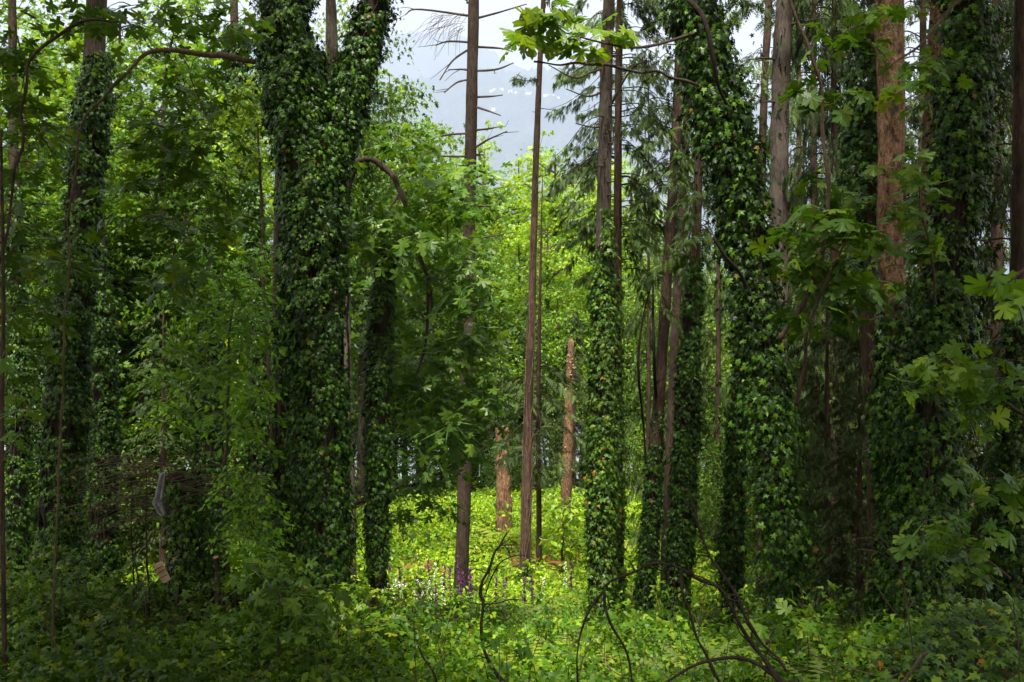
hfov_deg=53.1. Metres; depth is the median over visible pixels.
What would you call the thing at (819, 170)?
broadleaf tree
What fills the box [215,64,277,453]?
understory tree
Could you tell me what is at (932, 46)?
tree trunk
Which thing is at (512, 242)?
broadleaf tree
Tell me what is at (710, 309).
cedar tree
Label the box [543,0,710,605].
cedar tree
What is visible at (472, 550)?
bracken
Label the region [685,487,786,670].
dead branch
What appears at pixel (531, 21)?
maple branch
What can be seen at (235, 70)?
ivy tree
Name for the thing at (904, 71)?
maple branch
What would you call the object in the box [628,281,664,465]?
dead sapling
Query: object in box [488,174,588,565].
conifer tree
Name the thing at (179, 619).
dead branch
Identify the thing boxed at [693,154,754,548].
cedar tree
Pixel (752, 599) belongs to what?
slope undergrowth
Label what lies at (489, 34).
sky
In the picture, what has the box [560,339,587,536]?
tree snag
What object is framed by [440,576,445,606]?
foxglove
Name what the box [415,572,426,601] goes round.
foxglove
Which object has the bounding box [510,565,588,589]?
bracken
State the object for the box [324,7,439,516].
broadleaf tree
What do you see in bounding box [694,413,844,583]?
shrub
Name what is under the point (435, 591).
foxglove
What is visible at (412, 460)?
shrub
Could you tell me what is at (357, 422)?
broadleaf tree
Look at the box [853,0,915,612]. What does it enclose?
tree trunk
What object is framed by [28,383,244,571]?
shrub
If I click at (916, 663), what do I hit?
fallen stick
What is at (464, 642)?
bracken
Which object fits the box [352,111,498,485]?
broadleaf tree
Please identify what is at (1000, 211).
cedar tree
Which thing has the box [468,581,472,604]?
foxglove
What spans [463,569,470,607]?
foxglove
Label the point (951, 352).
maple branch
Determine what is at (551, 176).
broadleaf tree
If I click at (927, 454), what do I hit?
ivy tree
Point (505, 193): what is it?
broadleaf tree
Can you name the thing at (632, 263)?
broadleaf tree
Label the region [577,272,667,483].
broadleaf tree
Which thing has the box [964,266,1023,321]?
maple branch
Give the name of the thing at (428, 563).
foxglove
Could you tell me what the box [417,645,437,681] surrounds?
dead branch
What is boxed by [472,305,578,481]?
broadleaf tree
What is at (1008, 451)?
ivy tree
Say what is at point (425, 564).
dead fern patch
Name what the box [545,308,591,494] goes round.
cedar tree
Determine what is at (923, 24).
hemlock tree
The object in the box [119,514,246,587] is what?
glowing undergrowth
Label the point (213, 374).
understory tree
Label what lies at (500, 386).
hemlock tree
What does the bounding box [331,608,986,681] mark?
undergrowth
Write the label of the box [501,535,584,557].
bracken
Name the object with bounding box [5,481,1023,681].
ground
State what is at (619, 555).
ivy tree
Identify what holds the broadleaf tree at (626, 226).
on the ground at (1015, 646)
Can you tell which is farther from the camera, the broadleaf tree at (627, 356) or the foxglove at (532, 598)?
the broadleaf tree at (627, 356)
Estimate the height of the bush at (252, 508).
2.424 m
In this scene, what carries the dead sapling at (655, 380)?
on the ground at (1015, 646)
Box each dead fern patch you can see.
[396,550,446,578]
[508,547,579,571]
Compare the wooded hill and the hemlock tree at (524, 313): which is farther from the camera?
the wooded hill
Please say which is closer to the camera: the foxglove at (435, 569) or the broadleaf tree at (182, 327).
the foxglove at (435, 569)
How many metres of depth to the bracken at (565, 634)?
13.79 m
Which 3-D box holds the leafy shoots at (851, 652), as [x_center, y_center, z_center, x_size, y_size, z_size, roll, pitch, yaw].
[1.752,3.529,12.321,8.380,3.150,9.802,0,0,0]
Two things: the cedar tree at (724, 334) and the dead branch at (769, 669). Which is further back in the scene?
the cedar tree at (724, 334)
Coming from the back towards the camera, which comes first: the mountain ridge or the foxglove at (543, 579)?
the mountain ridge
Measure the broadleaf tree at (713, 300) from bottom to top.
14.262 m
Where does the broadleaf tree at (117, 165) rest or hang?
on the ground at (1015, 646)
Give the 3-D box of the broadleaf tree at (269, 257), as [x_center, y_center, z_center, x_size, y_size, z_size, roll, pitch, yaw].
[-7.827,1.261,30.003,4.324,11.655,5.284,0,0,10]
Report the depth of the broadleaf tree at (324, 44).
39.63 m
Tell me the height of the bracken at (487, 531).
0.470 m
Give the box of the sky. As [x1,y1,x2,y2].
[0,0,1009,105]
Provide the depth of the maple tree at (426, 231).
14.76 m
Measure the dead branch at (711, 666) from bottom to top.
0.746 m
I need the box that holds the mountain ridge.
[0,29,523,150]
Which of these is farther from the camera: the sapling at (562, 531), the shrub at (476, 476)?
the shrub at (476, 476)
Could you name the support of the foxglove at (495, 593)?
on the ground at (1015, 646)
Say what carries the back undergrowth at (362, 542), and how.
on the ground at (1015, 646)
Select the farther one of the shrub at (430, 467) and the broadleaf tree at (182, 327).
the shrub at (430, 467)
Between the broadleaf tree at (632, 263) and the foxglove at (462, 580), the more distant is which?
the broadleaf tree at (632, 263)
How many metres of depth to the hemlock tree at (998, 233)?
18.91 m
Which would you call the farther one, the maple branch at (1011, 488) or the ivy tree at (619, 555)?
the ivy tree at (619, 555)
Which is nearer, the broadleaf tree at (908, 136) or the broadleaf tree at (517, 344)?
the broadleaf tree at (908, 136)
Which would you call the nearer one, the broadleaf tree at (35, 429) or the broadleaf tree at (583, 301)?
the broadleaf tree at (35, 429)
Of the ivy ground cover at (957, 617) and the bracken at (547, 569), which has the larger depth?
the bracken at (547, 569)
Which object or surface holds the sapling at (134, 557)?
on the ground at (1015, 646)
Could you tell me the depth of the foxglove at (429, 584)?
21.02 m
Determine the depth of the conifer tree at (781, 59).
19.86 m
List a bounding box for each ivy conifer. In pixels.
[464,0,720,632]
[596,0,773,612]
[634,120,723,625]
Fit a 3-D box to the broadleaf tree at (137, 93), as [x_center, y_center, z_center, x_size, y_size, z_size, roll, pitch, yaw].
[-10.319,-1.061,29.637,6.020,16.018,8.501,0,0,29]
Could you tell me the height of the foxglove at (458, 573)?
1.583 m
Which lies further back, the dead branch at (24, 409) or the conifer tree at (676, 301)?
the conifer tree at (676, 301)
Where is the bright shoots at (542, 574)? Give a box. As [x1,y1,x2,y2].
[352,485,768,608]
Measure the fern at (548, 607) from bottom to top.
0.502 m
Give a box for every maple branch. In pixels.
[497,0,712,94]
[735,599,834,657]
[748,174,917,405]
[799,0,972,120]
[858,148,955,304]
[885,338,1023,423]
[888,506,1013,600]
[940,461,1023,552]
[946,357,1023,444]
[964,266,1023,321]
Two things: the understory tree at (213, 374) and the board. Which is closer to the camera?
the board
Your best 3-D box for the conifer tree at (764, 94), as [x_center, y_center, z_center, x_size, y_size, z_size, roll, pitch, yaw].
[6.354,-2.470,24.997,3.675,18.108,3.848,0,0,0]
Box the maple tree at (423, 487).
[350,445,493,543]
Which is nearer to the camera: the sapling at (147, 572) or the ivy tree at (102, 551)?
the sapling at (147, 572)
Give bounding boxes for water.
[4,346,982,482]
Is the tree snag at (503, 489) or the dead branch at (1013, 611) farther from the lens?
the tree snag at (503, 489)
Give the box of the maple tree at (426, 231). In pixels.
[340,121,521,542]
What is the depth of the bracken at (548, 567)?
29.27 m
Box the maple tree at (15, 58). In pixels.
[0,0,184,461]
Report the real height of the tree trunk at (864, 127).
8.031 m
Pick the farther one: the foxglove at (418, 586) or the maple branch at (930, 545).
the foxglove at (418, 586)
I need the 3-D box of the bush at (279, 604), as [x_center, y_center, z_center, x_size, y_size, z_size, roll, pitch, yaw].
[-2.116,2.763,9.404,1.160,1.660,1.882,0,0,-17]
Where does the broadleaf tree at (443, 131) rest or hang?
on the ground at (1015, 646)
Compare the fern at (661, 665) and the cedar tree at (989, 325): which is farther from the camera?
the cedar tree at (989, 325)
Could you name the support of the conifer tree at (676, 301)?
on the ground at (1015, 646)
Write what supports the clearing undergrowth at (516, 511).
on the ground at (1015, 646)
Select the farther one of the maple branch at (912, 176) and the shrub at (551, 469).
the shrub at (551, 469)
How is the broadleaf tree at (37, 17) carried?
on the ground at (1015, 646)
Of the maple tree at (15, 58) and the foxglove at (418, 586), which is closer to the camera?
the maple tree at (15, 58)
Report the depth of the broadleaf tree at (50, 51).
29.70 m
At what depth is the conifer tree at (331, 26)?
24.89 m
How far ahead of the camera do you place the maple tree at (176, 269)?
10.95 m
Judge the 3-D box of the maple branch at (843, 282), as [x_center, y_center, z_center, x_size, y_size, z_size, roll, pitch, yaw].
[2.749,-0.442,8.893,1.315,2.005,1.509,0,0,0]
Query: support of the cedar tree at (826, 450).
on the ground at (1015, 646)
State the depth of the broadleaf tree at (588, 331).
47.40 m
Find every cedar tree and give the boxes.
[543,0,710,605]
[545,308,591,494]
[623,53,670,571]
[652,145,721,558]
[663,113,726,532]
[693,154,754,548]
[701,81,754,505]
[744,0,876,592]
[751,0,882,606]
[755,259,867,624]
[799,326,878,633]
[906,0,1010,592]
[953,0,1014,603]
[972,214,1008,438]
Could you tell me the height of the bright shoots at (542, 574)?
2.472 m
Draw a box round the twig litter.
[21,588,981,681]
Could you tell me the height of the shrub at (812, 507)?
4.845 m
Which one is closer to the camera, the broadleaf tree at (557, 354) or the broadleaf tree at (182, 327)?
the broadleaf tree at (182, 327)
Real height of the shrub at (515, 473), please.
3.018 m
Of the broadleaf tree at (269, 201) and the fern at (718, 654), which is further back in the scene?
the broadleaf tree at (269, 201)
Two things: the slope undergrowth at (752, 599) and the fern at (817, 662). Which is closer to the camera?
the fern at (817, 662)
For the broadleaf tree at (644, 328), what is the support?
on the ground at (1015, 646)
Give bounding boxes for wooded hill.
[39,66,1009,344]
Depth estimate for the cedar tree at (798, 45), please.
19.86 m
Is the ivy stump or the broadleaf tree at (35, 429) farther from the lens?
the broadleaf tree at (35, 429)
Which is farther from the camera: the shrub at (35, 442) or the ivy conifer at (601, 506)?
the shrub at (35, 442)
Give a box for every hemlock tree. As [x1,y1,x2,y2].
[116,294,238,587]
[479,343,521,491]
[508,274,562,492]
[728,0,862,541]
[789,0,913,580]
[801,0,1010,596]
[802,0,928,500]
[851,0,1013,594]
[959,21,1013,544]
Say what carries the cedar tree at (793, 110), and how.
on the ground at (1015, 646)
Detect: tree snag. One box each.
[495,425,512,532]
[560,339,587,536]
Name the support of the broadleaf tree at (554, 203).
on the ground at (1015, 646)
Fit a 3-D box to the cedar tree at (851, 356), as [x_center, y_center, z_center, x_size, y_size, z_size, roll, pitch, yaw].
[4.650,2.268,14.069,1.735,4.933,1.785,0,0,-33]
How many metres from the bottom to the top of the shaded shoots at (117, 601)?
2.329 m
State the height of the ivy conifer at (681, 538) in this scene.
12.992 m
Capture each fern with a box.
[448,597,564,623]
[511,670,637,681]
[517,585,584,611]
[518,605,581,619]
[601,639,760,678]
[672,644,822,677]
[773,638,884,681]
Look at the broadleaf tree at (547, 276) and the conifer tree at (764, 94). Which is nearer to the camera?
the conifer tree at (764, 94)
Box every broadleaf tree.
[0,0,160,432]
[0,20,158,544]
[0,150,143,559]
[20,7,229,497]
[25,24,270,472]
[25,126,199,549]
[106,0,274,464]
[109,131,275,498]
[160,183,274,558]
[161,60,275,526]
[312,0,375,296]
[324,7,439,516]
[349,65,464,373]
[351,135,456,498]
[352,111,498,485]
[353,362,415,467]
[354,375,449,477]
[390,194,483,485]
[392,242,500,493]
[420,120,559,485]
[420,141,505,476]
[443,199,525,485]
[451,255,546,486]
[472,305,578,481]
[486,144,575,443]
[486,222,572,470]
[489,282,592,477]
[504,202,592,475]
[508,129,632,475]
[521,302,645,476]
[539,159,642,348]
[552,236,633,440]
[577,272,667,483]
[579,152,690,483]
[583,270,679,482]
[622,221,681,434]
[645,261,733,488]
[672,251,731,474]
[697,185,864,544]
[701,254,733,471]
[789,157,866,479]
[825,124,918,348]
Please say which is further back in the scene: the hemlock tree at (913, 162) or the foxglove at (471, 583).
the hemlock tree at (913, 162)
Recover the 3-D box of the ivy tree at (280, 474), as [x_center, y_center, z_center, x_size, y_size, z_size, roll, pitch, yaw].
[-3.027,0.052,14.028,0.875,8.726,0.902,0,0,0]
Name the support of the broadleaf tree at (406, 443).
on the ground at (1015, 646)
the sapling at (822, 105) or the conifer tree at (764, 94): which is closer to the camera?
the sapling at (822, 105)
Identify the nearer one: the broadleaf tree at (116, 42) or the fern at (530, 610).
the fern at (530, 610)
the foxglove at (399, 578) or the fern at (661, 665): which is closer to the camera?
the fern at (661, 665)
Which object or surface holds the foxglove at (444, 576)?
on the ground at (1015, 646)
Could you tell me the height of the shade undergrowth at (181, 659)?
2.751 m
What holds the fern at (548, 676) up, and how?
on the ground at (1015, 646)
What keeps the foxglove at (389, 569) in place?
on the ground at (1015, 646)
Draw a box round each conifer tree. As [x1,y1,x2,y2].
[326,0,356,582]
[396,0,526,598]
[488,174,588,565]
[508,0,562,592]
[634,0,744,600]
[702,0,840,585]
[714,0,867,597]
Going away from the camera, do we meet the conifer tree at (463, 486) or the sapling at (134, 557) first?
the sapling at (134, 557)
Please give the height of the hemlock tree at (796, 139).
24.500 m
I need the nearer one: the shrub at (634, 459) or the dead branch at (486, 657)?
the dead branch at (486, 657)
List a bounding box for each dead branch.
[0,333,42,468]
[167,592,193,644]
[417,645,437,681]
[464,532,527,681]
[576,548,799,681]
[679,570,720,681]
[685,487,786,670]
[853,526,923,680]
[973,586,983,641]
[990,579,1020,681]
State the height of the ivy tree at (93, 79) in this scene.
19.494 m
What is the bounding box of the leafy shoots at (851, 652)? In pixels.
[333,566,900,681]
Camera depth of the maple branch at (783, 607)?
8.61 m
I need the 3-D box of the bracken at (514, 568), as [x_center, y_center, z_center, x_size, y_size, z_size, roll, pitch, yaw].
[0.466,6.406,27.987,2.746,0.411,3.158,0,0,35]
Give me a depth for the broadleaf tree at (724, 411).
29.70 m
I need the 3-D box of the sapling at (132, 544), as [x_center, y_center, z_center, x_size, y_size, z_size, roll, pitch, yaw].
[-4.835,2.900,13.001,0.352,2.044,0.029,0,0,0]
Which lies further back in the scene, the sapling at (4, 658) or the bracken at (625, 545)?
the bracken at (625, 545)
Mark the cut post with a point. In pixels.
(217, 575)
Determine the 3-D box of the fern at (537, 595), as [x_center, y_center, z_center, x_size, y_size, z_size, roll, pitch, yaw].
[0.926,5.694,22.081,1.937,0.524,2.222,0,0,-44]
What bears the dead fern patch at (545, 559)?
on the ground at (1015, 646)
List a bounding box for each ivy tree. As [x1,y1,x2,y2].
[0,0,37,580]
[28,0,122,591]
[79,217,128,589]
[184,243,234,590]
[219,0,274,587]
[239,0,403,615]
[260,106,308,589]
[359,240,399,608]
[611,0,632,623]
[643,0,826,657]
[712,293,752,623]
[852,0,1018,639]
[976,0,1023,632]
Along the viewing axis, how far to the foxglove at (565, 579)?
24.43 m
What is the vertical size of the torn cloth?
0.581 m
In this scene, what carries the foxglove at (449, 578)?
on the ground at (1015, 646)
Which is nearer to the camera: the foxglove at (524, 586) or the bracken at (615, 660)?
the bracken at (615, 660)
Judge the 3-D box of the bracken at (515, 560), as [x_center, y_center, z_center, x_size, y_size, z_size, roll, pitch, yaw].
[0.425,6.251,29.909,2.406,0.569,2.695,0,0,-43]
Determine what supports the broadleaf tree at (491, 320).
on the ground at (1015, 646)
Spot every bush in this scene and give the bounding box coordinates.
[193,465,299,576]
[216,547,353,669]
[317,582,404,651]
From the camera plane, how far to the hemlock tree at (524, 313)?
40.88 m
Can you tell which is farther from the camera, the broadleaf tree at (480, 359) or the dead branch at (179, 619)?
the broadleaf tree at (480, 359)
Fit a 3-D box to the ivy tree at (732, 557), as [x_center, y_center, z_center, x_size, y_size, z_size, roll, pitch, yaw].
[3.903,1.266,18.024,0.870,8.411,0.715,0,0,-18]
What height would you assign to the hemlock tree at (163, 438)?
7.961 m
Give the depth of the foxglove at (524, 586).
21.98 m
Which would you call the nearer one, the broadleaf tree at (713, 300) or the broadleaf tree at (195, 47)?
the broadleaf tree at (195, 47)
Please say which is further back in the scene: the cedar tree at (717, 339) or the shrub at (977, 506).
the cedar tree at (717, 339)
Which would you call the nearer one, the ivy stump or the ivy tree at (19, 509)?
the ivy stump
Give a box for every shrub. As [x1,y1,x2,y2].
[0,398,159,579]
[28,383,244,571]
[83,356,362,569]
[353,406,415,508]
[356,436,443,500]
[398,447,457,486]
[438,434,521,488]
[473,437,550,494]
[511,429,586,489]
[577,420,645,491]
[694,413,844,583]
[700,398,724,490]
[743,447,878,593]
[960,458,995,602]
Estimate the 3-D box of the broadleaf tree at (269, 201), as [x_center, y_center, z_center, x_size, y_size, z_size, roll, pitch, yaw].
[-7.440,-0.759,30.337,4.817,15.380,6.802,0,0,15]
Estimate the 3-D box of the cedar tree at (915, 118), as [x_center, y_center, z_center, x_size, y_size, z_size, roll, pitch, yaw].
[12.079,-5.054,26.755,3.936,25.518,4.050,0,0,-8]
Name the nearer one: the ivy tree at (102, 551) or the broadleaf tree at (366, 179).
the ivy tree at (102, 551)
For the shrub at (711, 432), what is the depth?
41.95 m
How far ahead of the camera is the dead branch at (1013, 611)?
7.00 m
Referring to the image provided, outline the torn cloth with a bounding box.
[152,471,165,516]
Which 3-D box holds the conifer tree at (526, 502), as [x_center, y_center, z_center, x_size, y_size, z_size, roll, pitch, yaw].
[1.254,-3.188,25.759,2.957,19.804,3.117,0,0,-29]
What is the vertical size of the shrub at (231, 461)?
6.824 m
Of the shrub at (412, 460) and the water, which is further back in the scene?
the water
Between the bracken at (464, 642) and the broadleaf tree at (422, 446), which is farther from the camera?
the broadleaf tree at (422, 446)
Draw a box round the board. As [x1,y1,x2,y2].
[153,561,170,582]
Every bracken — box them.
[417,631,506,653]
[441,535,516,557]
[471,525,535,545]
[479,641,574,674]
[480,536,554,563]
[491,560,564,583]
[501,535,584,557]
[508,554,582,573]
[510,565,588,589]
[534,628,592,649]
[536,565,560,573]
[586,650,685,677]
[612,642,686,658]
[624,540,660,559]
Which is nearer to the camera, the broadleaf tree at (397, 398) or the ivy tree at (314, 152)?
the ivy tree at (314, 152)
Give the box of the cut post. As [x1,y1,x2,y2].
[213,556,220,623]
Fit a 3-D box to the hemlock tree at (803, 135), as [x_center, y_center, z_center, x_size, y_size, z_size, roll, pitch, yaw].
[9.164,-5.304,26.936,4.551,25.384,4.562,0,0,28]
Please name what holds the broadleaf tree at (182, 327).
on the ground at (1015, 646)
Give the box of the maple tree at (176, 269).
[0,0,276,656]
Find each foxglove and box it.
[384,565,394,604]
[394,569,400,601]
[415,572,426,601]
[427,559,439,603]
[428,580,431,602]
[433,562,438,600]
[434,584,441,607]
[439,564,447,603]
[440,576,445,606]
[448,566,452,604]
[454,572,463,603]
[456,556,465,599]
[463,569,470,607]
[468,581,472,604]
[493,576,497,602]
[498,583,512,617]
[500,577,512,607]
[517,577,528,611]
[527,574,536,611]
[541,577,544,605]
[561,561,574,603]
[562,561,569,595]
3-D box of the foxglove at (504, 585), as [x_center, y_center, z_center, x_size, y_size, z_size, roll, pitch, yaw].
[-0.162,4.700,18.025,0.420,0.938,0.436,3,0,0]
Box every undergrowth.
[0,562,430,681]
[4,459,987,491]
[5,481,413,611]
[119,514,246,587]
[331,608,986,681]
[356,489,768,615]
[692,506,988,654]
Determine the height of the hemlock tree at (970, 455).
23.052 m
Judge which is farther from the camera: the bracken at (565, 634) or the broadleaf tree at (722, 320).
the broadleaf tree at (722, 320)
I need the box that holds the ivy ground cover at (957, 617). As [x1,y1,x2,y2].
[858,592,1023,681]
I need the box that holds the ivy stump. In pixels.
[50,442,284,620]
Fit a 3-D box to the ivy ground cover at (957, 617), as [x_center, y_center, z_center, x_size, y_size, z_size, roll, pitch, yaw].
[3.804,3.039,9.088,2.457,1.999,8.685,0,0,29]
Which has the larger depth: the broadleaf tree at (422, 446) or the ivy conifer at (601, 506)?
the broadleaf tree at (422, 446)
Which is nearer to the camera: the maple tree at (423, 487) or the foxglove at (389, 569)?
the maple tree at (423, 487)
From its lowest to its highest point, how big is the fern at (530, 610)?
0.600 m
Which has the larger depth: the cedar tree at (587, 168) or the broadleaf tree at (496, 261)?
the broadleaf tree at (496, 261)
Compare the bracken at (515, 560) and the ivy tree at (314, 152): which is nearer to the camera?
the ivy tree at (314, 152)
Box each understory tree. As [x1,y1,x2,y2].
[124,241,296,606]
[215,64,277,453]
[346,120,385,577]
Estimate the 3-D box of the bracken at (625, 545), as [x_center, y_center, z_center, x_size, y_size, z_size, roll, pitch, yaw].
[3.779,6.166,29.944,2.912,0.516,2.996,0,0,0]
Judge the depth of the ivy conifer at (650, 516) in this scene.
18.89 m
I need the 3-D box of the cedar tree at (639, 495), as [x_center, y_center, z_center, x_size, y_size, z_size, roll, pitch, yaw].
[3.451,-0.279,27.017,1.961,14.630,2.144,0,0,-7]
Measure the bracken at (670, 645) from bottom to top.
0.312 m
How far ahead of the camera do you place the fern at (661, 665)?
10.34 m
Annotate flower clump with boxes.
[381,579,424,608]
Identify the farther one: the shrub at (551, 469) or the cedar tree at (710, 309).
the shrub at (551, 469)
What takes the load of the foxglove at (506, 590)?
on the ground at (1015, 646)
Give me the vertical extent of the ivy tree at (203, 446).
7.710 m
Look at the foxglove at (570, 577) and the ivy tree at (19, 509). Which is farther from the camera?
the foxglove at (570, 577)
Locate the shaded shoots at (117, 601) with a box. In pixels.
[0,536,404,681]
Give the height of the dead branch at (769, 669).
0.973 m
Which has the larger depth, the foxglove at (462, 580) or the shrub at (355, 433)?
the shrub at (355, 433)
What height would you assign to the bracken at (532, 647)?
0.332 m
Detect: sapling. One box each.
[0,130,7,681]
[118,489,144,613]
[123,534,149,614]
[133,471,160,622]
[539,492,588,571]
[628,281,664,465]
[640,277,674,399]
[775,0,873,340]
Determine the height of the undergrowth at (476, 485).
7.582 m
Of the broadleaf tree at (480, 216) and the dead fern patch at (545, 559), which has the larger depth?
the broadleaf tree at (480, 216)
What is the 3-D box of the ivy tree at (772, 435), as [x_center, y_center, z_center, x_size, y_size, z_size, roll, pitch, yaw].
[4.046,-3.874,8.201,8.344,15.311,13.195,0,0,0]
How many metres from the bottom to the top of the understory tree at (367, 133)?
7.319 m
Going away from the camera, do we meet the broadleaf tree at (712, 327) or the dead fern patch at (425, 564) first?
the dead fern patch at (425, 564)
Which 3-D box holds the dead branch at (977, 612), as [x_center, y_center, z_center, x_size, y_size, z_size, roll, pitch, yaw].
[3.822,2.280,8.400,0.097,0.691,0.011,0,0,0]
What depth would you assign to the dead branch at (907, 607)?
8.00 m
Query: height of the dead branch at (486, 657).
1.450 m
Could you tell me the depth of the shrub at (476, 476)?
44.84 m
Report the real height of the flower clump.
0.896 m
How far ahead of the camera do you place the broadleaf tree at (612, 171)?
60.49 m
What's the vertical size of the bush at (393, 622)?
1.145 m
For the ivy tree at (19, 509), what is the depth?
20.87 m
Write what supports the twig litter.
on the ground at (1015, 646)
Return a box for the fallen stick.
[901,651,927,681]

